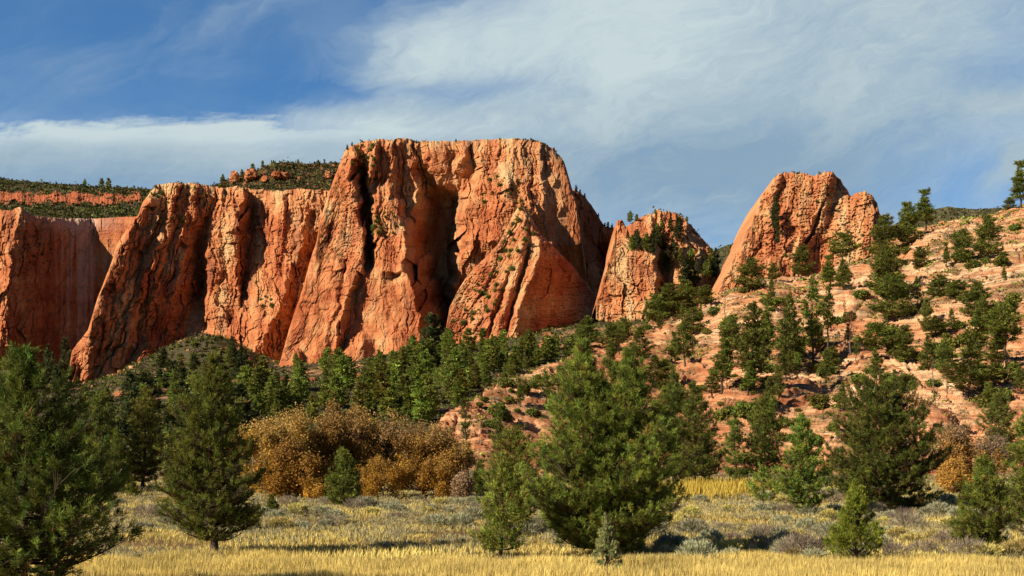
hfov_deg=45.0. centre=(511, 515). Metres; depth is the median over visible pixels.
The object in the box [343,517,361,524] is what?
rabbitbrush
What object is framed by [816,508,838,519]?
rabbitbrush
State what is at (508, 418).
bush
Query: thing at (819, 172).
scrub
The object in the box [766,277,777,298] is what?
pine sapling
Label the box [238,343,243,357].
fir tree
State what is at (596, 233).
cliff spur
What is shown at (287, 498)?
bare shrub
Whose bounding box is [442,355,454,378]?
pine tree
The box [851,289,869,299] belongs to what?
bush
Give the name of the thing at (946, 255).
pine sapling
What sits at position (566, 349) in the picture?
pine tree
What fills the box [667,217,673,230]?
pine tree
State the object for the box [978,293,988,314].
pine sapling
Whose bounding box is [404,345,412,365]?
pine tree
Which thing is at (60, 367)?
fir tree
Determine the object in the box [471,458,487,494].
pine tree
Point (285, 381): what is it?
pine tree
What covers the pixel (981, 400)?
bush
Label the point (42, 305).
cliff face
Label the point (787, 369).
pine tree
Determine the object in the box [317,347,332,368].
pine tree
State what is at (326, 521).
sagebrush
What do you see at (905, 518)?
bare shrub
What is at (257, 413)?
pine tree
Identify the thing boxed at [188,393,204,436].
pine tree
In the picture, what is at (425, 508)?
rabbitbrush
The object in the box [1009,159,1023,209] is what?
pine tree
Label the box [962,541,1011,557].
rabbitbrush
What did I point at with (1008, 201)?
pine tree
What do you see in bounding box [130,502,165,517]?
bare shrub
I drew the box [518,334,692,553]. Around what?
pine tree
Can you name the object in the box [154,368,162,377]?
pine tree
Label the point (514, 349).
pine tree
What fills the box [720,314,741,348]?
pine tree
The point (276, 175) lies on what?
boulder
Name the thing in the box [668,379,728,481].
pine tree
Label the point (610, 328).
pine tree
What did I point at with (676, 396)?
pine tree
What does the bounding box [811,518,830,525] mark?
rabbitbrush
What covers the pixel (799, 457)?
pine tree
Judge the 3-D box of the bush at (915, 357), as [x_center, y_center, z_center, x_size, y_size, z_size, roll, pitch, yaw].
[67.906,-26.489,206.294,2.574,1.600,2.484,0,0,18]
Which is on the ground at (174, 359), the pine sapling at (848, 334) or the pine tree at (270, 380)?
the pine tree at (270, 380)
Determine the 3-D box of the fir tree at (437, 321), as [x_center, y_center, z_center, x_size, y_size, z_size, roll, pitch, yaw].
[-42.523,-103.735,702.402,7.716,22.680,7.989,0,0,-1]
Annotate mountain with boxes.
[716,244,732,270]
[883,206,1004,233]
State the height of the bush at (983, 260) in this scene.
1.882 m
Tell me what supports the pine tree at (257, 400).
on the ground at (174, 359)
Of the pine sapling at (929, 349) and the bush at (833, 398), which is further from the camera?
the pine sapling at (929, 349)
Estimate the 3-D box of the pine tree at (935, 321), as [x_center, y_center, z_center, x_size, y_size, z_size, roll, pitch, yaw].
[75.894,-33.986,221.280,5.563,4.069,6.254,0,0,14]
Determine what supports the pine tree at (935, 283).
on the hill
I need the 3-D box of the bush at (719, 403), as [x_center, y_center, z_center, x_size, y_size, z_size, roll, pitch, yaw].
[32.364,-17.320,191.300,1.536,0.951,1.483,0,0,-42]
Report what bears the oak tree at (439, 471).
on the ground at (174, 359)
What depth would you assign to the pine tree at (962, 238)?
287.48 m
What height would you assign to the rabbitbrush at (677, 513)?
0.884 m
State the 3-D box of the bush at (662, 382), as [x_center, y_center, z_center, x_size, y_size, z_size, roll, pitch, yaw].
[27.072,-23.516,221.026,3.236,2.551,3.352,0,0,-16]
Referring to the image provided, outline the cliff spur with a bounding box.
[573,189,614,294]
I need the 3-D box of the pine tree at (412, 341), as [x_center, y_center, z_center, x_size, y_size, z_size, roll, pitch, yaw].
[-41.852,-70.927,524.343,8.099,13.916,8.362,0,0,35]
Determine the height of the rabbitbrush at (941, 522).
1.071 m
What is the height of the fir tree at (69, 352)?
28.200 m
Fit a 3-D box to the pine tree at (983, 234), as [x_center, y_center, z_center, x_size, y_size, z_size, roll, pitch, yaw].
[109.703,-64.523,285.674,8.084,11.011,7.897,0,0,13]
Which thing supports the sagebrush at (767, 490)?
on the ground at (174, 359)
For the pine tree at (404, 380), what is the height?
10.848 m
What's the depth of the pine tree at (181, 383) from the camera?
274.39 m
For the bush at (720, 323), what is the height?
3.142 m
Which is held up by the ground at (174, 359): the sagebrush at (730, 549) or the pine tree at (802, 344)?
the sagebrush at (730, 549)
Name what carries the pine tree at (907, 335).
on the hill
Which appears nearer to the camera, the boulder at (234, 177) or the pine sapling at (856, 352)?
the pine sapling at (856, 352)
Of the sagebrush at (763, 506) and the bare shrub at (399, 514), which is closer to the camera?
the bare shrub at (399, 514)
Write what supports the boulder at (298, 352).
on the ground at (174, 359)
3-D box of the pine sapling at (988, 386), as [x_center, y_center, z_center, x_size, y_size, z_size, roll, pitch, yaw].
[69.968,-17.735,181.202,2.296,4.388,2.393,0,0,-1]
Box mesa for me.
[279,138,586,366]
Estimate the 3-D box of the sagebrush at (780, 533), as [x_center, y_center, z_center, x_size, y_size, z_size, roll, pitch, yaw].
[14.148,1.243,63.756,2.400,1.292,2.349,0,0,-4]
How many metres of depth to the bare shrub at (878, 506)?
93.66 m
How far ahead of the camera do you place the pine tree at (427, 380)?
333.88 m
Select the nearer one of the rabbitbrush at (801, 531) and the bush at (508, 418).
the rabbitbrush at (801, 531)
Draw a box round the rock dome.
[591,209,720,323]
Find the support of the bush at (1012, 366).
on the hill
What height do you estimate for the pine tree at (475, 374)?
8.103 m
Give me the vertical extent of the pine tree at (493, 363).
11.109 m
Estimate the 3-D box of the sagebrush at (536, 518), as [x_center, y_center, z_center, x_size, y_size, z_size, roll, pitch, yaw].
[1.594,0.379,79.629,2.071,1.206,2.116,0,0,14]
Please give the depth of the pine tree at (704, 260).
785.46 m
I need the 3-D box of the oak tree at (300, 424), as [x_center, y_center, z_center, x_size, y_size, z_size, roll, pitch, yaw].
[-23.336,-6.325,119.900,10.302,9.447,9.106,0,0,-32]
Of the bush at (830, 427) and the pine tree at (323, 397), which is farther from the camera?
the pine tree at (323, 397)
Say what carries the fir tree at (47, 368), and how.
on the ground at (174, 359)
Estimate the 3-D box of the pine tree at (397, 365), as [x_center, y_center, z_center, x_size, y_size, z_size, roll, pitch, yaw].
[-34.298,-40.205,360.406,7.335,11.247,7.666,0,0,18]
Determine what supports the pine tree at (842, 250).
on the hill
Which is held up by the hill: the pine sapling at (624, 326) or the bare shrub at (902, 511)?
the pine sapling at (624, 326)
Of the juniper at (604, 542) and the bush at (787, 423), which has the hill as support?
the bush at (787, 423)
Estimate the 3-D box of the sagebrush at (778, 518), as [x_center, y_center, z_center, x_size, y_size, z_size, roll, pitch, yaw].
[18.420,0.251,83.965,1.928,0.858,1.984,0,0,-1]
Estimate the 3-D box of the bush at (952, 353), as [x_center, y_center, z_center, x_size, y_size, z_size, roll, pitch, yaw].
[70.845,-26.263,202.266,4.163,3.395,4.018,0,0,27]
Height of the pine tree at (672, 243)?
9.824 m
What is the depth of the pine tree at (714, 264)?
783.79 m
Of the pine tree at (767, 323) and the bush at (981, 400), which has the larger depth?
the pine tree at (767, 323)
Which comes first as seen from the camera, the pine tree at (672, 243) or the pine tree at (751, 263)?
the pine tree at (751, 263)
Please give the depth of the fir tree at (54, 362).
988.54 m
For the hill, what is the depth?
220.76 m
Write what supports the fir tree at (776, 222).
on the butte
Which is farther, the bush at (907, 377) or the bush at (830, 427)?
the bush at (907, 377)
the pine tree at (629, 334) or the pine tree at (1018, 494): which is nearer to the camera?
the pine tree at (1018, 494)
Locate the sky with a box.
[0,0,1023,249]
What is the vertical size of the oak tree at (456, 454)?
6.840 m
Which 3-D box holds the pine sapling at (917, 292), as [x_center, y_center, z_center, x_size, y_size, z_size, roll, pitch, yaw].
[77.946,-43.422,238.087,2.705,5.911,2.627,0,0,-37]
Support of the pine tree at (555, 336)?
on the ground at (174, 359)
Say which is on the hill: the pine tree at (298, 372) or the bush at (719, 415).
the bush at (719, 415)
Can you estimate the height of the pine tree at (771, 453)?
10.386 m
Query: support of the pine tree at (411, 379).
on the ground at (174, 359)
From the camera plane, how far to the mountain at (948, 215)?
2578.09 m
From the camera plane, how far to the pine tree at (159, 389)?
389.06 m
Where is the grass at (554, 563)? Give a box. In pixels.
[0,474,1023,575]
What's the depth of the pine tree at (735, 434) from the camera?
138.11 m
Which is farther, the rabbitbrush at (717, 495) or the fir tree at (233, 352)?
the fir tree at (233, 352)
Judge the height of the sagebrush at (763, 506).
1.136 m
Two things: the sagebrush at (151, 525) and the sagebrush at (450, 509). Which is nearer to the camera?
the sagebrush at (151, 525)
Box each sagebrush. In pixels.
[115,498,126,503]
[138,521,158,530]
[156,516,175,525]
[168,524,183,531]
[244,522,263,530]
[264,509,285,517]
[295,520,310,528]
[312,505,332,514]
[316,518,334,525]
[323,509,345,517]
[353,495,378,506]
[376,501,398,509]
[384,503,407,511]
[420,512,452,528]
[427,503,437,508]
[439,507,454,512]
[446,511,475,527]
[451,497,467,504]
[462,505,484,519]
[465,495,481,504]
[469,500,480,506]
[511,519,545,537]
[529,513,546,527]
[549,533,557,538]
[647,522,669,536]
[651,533,684,548]
[655,544,680,555]
[663,533,690,548]
[673,538,718,558]
[675,517,708,533]
[688,535,703,543]
[691,494,709,502]
[694,527,725,541]
[719,547,743,558]
[742,526,767,538]
[743,544,757,552]
[748,533,774,549]
[749,501,775,512]
[753,489,774,498]
[768,529,804,543]
[768,535,814,553]
[769,525,791,535]
[770,514,795,523]
[794,517,816,528]
[795,504,821,516]
[799,547,828,559]
[809,523,828,531]
[811,519,849,536]
[822,501,842,511]
[826,541,872,556]
[863,535,897,551]
[881,509,897,517]
[916,506,941,515]
[923,501,953,513]
[936,492,956,500]
[946,506,958,516]
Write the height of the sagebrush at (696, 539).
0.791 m
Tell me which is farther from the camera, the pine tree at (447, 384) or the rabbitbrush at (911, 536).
the pine tree at (447, 384)
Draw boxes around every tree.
[0,338,145,575]
[40,344,52,367]
[40,403,85,472]
[43,360,51,382]
[47,352,54,379]
[51,359,57,381]
[51,363,59,388]
[55,363,63,385]
[58,337,71,361]
[58,349,68,382]
[63,367,72,388]
[64,349,71,374]
[68,435,100,493]
[78,386,129,483]
[81,390,96,419]
[97,384,114,416]
[97,397,115,439]
[98,177,104,186]
[100,427,135,491]
[105,178,111,187]
[117,391,130,420]
[118,372,135,408]
[118,386,148,437]
[122,385,165,486]
[122,399,162,437]
[127,383,154,415]
[129,371,157,416]
[147,374,161,407]
[149,348,273,551]
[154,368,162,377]
[156,349,167,367]
[157,385,161,394]
[157,429,185,485]
[160,405,178,441]
[161,373,169,387]
[166,382,176,404]
[167,360,175,372]
[168,368,179,382]
[169,405,195,438]
[172,378,189,411]
[177,360,186,377]
[178,373,185,379]
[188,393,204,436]
[190,355,200,368]
[223,348,234,362]
[228,341,237,366]
[229,335,237,351]
[229,381,257,434]
[230,415,308,493]
[232,362,252,397]
[233,354,243,371]
[234,358,242,375]
[236,402,332,492]
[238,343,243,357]
[241,348,248,364]
[247,382,259,407]
[249,402,260,426]
[251,356,276,391]
[251,366,266,403]
[251,393,263,415]
[260,382,276,417]
[261,434,334,497]
[263,376,276,392]
[266,383,287,417]
[272,384,296,415]
[274,371,280,386]
[282,374,290,389]
[288,365,307,398]
[290,396,384,488]
[291,359,309,383]
[291,376,306,415]
[292,353,299,367]
[299,474,330,498]
[305,394,320,420]
[308,399,416,484]
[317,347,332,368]
[317,384,329,408]
[320,368,328,384]
[323,445,364,505]
[326,373,349,405]
[327,347,346,378]
[328,392,344,415]
[333,355,354,391]
[344,356,357,382]
[348,413,427,491]
[349,380,366,409]
[352,366,375,397]
[353,452,418,498]
[362,390,373,414]
[365,390,376,409]
[370,361,384,382]
[370,371,393,404]
[372,349,386,371]
[377,388,400,417]
[385,350,398,371]
[386,360,403,391]
[389,353,399,369]
[391,416,475,491]
[393,388,403,403]
[395,373,414,414]
[397,356,407,372]
[398,345,405,367]
[398,385,416,418]
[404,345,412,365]
[405,333,420,355]
[405,366,411,378]
[406,355,418,372]
[408,347,418,356]
[408,362,425,390]
[409,376,415,405]
[409,377,437,421]
[413,457,457,497]
[417,350,433,372]
[418,385,441,418]
[419,312,440,351]
[419,345,424,351]
[421,371,438,395]
[423,337,435,358]
[423,432,477,491]
[430,356,436,369]
[431,363,437,376]
[432,386,440,408]
[433,313,442,349]
[433,367,441,379]
[435,344,441,363]
[435,357,448,385]
[438,327,455,347]
[438,336,452,355]
[438,358,455,387]
[440,346,452,362]
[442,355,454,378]
[442,376,453,398]
[446,348,467,373]
[448,380,467,405]
[449,469,475,497]
[450,339,457,348]
[453,363,458,378]
[453,369,472,392]
[454,340,468,366]
[457,328,478,350]
[457,397,477,469]
[460,367,472,393]
[465,349,471,366]
[467,455,532,558]
[468,355,474,371]
[469,364,482,388]
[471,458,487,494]
[474,348,484,365]
[475,327,486,349]
[478,350,491,370]
[478,354,492,379]
[480,363,492,387]
[482,338,493,353]
[485,404,504,471]
[486,420,540,530]
[487,334,499,354]
[488,346,499,368]
[496,352,505,366]
[497,329,509,349]
[501,344,509,361]
[501,363,507,376]
[504,352,520,377]
[511,344,517,357]
[516,345,529,367]
[517,336,524,347]
[517,380,532,392]
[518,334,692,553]
[522,328,538,353]
[522,357,529,368]
[525,349,533,365]
[529,374,544,396]
[530,347,542,366]
[539,334,553,360]
[547,338,558,360]
[550,366,568,386]
[552,332,560,348]
[554,344,560,356]
[561,332,576,357]
[573,315,604,342]
[592,322,628,350]
[615,318,634,338]
[626,326,656,365]
[627,210,633,221]
[628,234,635,250]
[632,229,640,241]
[634,234,642,250]
[638,294,670,321]
[640,354,669,387]
[641,232,650,251]
[648,239,655,253]
[648,283,690,314]
[649,230,655,245]
[654,231,659,243]
[654,232,661,246]
[655,222,660,231]
[656,358,672,378]
[659,363,691,480]
[660,220,664,230]
[662,249,670,265]
[665,319,699,366]
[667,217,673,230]
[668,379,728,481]
[669,236,675,250]
[669,279,698,309]
[670,254,675,266]
[672,224,680,239]
[672,242,679,255]
[674,216,683,232]
[675,306,710,333]
[677,248,684,260]
[677,260,690,279]
[686,247,695,266]
[686,264,693,282]
[692,284,719,305]
[693,262,701,282]
[700,259,712,275]
[700,374,725,397]
[701,254,706,264]
[707,248,714,262]
[708,250,718,272]
[708,326,739,393]
[711,262,718,277]
[714,247,721,264]
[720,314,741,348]
[721,413,753,478]
[732,257,767,290]
[732,300,777,385]
[738,395,787,482]
[739,360,759,394]
[759,294,776,360]
[765,262,781,279]
[770,205,775,223]
[770,412,835,516]
[771,196,779,214]
[772,212,780,231]
[772,290,805,365]
[772,354,794,379]
[774,228,780,243]
[787,244,815,275]
[790,331,805,367]
[797,273,825,364]
[802,317,826,347]
[815,283,836,347]
[819,371,952,509]
[820,253,836,284]
[820,345,840,364]
[826,231,862,257]
[833,258,855,290]
[845,308,858,354]
[854,321,894,351]
[862,244,908,299]
[864,271,919,321]
[865,213,905,257]
[869,254,891,281]
[885,323,920,361]
[895,200,926,245]
[909,246,931,267]
[915,187,938,229]
[922,315,951,336]
[923,274,953,296]
[926,404,1005,490]
[929,355,934,395]
[935,455,974,494]
[938,343,1005,399]
[941,279,968,297]
[942,453,1019,545]
[949,227,976,262]
[957,281,999,315]
[959,307,990,365]
[967,429,1015,474]
[968,214,1004,257]
[975,391,1020,464]
[976,297,1023,362]
[982,335,1012,361]
[990,408,1023,531]
[1002,197,1017,208]
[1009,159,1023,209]
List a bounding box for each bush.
[156,381,167,388]
[169,380,189,389]
[475,401,483,406]
[479,396,489,401]
[485,418,495,428]
[487,401,510,417]
[497,377,516,387]
[503,396,514,402]
[503,414,512,420]
[525,406,538,416]
[529,410,541,416]
[641,323,652,330]
[655,378,670,388]
[701,328,711,334]
[707,306,719,315]
[707,368,718,373]
[712,408,730,421]
[716,401,724,405]
[717,318,733,329]
[721,405,733,411]
[730,401,753,417]
[737,383,754,392]
[738,286,749,293]
[744,410,759,417]
[747,413,760,422]
[764,363,775,373]
[770,297,781,306]
[775,431,787,441]
[778,297,787,304]
[778,416,789,422]
[784,421,794,426]
[805,393,832,407]
[808,363,817,372]
[812,402,825,409]
[815,435,824,443]
[816,363,839,375]
[826,423,840,431]
[828,315,842,324]
[831,394,838,402]
[841,310,856,322]
[850,372,864,383]
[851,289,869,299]
[863,367,875,373]
[878,371,892,382]
[882,345,905,355]
[896,355,909,362]
[900,246,911,254]
[900,373,916,386]
[911,352,922,360]
[917,365,926,369]
[924,378,942,387]
[931,342,940,348]
[933,345,956,362]
[941,332,950,338]
[946,337,958,346]
[954,320,965,329]
[954,333,968,345]
[955,295,965,301]
[964,259,982,268]
[969,362,990,377]
[973,392,1000,408]
[980,257,991,263]
[989,366,1008,377]
[990,361,1004,368]
[992,254,1008,265]
[993,387,1014,403]
[1004,291,1022,302]
[1005,361,1021,370]
[1008,223,1022,230]
[1008,368,1023,380]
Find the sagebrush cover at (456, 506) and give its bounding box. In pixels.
[0,469,1023,559]
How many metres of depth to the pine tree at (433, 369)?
492.88 m
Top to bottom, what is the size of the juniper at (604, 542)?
2.554 m
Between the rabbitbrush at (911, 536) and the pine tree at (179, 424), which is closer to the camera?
the rabbitbrush at (911, 536)
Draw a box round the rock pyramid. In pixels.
[446,204,596,344]
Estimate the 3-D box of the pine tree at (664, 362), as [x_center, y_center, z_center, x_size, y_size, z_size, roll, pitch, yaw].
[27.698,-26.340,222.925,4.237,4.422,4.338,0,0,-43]
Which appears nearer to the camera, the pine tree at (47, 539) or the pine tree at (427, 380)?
the pine tree at (47, 539)
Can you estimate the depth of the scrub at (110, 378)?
521.40 m
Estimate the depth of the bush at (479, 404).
195.47 m
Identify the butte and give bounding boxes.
[710,171,880,296]
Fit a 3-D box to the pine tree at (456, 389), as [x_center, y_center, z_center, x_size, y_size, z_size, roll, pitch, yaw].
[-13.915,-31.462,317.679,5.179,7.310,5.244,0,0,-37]
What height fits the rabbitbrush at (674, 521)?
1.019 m
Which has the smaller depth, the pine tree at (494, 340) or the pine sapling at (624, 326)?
the pine sapling at (624, 326)
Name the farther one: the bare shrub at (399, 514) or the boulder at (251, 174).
the boulder at (251, 174)
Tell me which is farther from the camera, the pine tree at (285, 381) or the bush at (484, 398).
the pine tree at (285, 381)
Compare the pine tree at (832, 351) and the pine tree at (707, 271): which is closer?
the pine tree at (832, 351)
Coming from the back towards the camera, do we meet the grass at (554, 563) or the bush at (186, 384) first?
the bush at (186, 384)
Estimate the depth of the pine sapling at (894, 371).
191.74 m
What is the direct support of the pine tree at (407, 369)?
on the ground at (174, 359)
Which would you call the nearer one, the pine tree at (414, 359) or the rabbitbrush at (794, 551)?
the rabbitbrush at (794, 551)
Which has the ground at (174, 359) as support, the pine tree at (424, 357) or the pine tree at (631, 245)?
the pine tree at (424, 357)
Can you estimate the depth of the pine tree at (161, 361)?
898.60 m
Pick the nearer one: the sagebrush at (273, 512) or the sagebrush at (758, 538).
the sagebrush at (758, 538)
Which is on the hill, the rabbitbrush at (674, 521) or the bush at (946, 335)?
the bush at (946, 335)
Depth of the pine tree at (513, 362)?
433.00 m
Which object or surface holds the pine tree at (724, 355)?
on the hill
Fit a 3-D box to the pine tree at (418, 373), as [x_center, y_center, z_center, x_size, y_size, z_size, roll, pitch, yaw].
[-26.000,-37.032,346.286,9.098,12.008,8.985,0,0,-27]
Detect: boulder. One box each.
[115,391,123,396]
[229,171,239,184]
[244,168,257,180]
[271,171,281,179]
[281,172,290,179]
[291,348,302,364]
[312,352,322,363]
[325,171,332,178]
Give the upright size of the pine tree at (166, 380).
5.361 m
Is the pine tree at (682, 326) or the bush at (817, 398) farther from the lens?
the pine tree at (682, 326)
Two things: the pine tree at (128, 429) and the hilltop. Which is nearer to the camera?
the pine tree at (128, 429)
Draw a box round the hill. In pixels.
[433,205,1023,475]
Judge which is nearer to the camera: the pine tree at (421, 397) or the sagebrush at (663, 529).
the sagebrush at (663, 529)
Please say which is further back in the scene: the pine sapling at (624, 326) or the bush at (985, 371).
the pine sapling at (624, 326)
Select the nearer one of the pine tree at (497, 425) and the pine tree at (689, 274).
the pine tree at (497, 425)
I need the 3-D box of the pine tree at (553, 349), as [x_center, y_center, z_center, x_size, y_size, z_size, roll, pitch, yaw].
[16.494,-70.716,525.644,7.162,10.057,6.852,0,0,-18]
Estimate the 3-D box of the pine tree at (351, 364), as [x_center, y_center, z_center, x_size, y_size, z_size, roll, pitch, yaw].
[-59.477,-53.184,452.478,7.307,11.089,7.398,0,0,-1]
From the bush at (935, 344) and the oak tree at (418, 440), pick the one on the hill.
the bush at (935, 344)
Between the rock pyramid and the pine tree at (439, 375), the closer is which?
the pine tree at (439, 375)
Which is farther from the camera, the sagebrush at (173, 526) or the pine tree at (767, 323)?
the pine tree at (767, 323)
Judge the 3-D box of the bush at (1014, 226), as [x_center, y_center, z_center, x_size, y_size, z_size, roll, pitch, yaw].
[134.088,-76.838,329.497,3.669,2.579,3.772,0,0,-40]
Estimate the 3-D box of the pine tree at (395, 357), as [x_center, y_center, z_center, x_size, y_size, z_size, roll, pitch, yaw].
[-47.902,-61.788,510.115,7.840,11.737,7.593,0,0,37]
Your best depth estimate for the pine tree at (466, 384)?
366.86 m
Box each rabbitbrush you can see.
[152,495,172,502]
[264,515,295,529]
[284,501,310,514]
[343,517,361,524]
[364,505,379,512]
[421,505,434,513]
[431,497,446,504]
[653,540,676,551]
[667,511,687,517]
[667,515,686,527]
[681,504,701,516]
[713,538,746,552]
[714,493,724,498]
[720,504,734,511]
[727,537,757,551]
[769,494,788,503]
[784,547,805,556]
[785,528,807,537]
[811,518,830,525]
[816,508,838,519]
[874,516,890,522]
[887,525,909,538]
[896,530,927,543]
[922,528,946,540]
[936,515,957,528]
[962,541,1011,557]
[998,535,1023,558]
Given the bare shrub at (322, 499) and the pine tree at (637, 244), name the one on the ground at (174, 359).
the bare shrub at (322, 499)
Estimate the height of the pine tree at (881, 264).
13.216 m
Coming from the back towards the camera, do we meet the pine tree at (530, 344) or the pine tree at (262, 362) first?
the pine tree at (530, 344)
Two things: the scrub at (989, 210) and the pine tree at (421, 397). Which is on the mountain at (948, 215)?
the scrub at (989, 210)
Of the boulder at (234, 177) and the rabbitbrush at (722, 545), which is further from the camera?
the boulder at (234, 177)
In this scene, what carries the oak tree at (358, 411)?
on the ground at (174, 359)
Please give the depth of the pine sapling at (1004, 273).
257.63 m
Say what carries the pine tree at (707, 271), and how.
on the rock dome
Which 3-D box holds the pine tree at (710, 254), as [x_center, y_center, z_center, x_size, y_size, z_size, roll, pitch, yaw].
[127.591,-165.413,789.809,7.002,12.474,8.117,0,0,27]
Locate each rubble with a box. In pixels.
[91,321,635,386]
[461,208,1023,475]
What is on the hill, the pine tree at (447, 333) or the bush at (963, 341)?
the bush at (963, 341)
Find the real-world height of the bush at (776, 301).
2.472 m
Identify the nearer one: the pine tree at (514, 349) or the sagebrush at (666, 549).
the sagebrush at (666, 549)
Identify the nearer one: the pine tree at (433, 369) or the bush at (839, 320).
the bush at (839, 320)
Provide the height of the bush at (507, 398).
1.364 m
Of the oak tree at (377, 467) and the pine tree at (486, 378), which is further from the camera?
the pine tree at (486, 378)
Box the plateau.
[0,179,150,218]
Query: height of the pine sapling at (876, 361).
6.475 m
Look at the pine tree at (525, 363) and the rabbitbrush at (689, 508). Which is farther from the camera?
the pine tree at (525, 363)
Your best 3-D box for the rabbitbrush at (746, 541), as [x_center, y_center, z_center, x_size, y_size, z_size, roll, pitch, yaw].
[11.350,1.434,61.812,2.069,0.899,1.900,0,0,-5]
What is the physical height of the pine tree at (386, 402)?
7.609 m
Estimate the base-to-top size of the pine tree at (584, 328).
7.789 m
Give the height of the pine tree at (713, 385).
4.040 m
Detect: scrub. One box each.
[0,177,153,218]
[43,318,654,469]
[146,181,328,196]
[208,157,341,190]
[344,138,556,151]
[458,204,1023,473]
[630,206,699,235]
[718,243,732,269]
[775,171,829,176]
[884,206,1001,242]
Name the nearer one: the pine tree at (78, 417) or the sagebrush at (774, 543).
the sagebrush at (774, 543)
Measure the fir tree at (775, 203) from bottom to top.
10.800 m
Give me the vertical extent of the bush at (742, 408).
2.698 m
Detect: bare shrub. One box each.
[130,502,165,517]
[277,495,299,503]
[316,496,330,504]
[322,514,347,525]
[341,497,366,508]
[387,511,405,518]
[715,521,733,528]
[724,532,741,538]
[746,523,774,537]
[773,528,827,556]
[774,501,794,512]
[823,486,846,501]
[864,500,887,512]
[880,542,911,556]
[885,510,928,528]
[889,506,919,519]
[907,538,940,552]
[927,527,970,547]
[937,535,989,556]
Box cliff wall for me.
[68,183,328,383]
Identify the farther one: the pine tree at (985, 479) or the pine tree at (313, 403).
the pine tree at (313, 403)
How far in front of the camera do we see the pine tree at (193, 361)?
886.63 m
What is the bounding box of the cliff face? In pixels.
[0,207,135,370]
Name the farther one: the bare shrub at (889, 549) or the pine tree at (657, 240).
the pine tree at (657, 240)
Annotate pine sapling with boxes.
[515,378,524,406]
[540,369,555,402]
[602,339,618,366]
[616,317,631,343]
[656,311,663,330]
[659,387,670,417]
[668,330,680,361]
[672,381,685,414]
[744,462,780,501]
[759,377,778,406]
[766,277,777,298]
[771,365,785,398]
[792,352,802,378]
[800,337,807,356]
[816,349,833,380]
[835,381,847,411]
[843,322,851,342]
[852,341,861,361]
[867,347,886,383]
[880,312,891,331]
[885,324,896,349]
[891,369,896,382]
[911,275,923,303]
[917,297,933,326]
[918,333,936,369]
[933,337,955,372]
[941,242,950,266]
[945,308,959,332]
[973,301,986,323]
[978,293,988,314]
[980,314,992,349]
[983,381,996,402]
[990,360,1003,383]
[1001,264,1006,280]
[1011,365,1023,393]
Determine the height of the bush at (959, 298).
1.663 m
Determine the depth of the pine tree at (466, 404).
155.99 m
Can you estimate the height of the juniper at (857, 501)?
3.923 m
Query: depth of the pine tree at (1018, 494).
70.42 m
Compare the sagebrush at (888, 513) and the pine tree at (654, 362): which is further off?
the pine tree at (654, 362)
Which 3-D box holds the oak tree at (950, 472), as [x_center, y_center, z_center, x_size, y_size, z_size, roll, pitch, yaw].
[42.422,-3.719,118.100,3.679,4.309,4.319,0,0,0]
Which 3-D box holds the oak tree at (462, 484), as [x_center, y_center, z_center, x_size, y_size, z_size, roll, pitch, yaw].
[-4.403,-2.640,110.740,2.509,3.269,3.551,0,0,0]
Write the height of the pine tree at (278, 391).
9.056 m
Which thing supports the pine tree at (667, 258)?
on the rock dome
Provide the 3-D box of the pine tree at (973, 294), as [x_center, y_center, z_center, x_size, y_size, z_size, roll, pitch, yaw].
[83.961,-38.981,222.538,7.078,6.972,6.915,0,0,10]
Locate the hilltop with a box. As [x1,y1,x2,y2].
[222,162,339,190]
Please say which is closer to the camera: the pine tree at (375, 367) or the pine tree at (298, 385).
the pine tree at (298, 385)
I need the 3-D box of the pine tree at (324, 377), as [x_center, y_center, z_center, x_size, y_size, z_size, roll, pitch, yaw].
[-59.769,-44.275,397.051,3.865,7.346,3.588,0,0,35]
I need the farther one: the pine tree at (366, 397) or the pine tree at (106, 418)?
the pine tree at (366, 397)
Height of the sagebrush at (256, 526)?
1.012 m
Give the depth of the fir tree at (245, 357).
590.62 m
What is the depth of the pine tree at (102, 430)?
127.66 m
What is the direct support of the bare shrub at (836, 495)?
on the ground at (174, 359)
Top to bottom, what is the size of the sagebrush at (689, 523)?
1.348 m
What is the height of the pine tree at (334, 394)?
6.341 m
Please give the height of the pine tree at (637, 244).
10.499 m
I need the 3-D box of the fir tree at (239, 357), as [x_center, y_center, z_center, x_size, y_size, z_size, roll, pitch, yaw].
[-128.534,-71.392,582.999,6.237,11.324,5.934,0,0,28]
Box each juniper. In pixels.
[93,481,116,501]
[124,479,141,496]
[265,493,279,510]
[590,512,623,572]
[822,478,885,558]
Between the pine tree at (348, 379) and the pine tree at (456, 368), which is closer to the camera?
the pine tree at (348, 379)
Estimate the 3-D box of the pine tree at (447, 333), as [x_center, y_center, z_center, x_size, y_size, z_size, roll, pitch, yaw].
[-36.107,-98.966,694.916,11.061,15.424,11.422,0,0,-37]
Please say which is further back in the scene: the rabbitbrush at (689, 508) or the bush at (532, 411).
the bush at (532, 411)
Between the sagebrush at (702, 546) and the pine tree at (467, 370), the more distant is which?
the pine tree at (467, 370)
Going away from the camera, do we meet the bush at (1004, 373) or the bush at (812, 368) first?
the bush at (1004, 373)
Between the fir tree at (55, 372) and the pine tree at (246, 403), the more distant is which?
the fir tree at (55, 372)
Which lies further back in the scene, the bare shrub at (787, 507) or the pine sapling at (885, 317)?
the pine sapling at (885, 317)
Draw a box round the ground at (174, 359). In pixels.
[0,315,1020,575]
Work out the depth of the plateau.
1639.19 m
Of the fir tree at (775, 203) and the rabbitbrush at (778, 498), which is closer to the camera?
the rabbitbrush at (778, 498)
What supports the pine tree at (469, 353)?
on the ground at (174, 359)
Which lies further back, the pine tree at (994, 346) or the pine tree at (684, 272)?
the pine tree at (684, 272)
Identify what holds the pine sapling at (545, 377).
on the hill
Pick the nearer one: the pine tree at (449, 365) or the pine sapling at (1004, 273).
the pine sapling at (1004, 273)
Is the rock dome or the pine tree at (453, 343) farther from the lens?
the rock dome

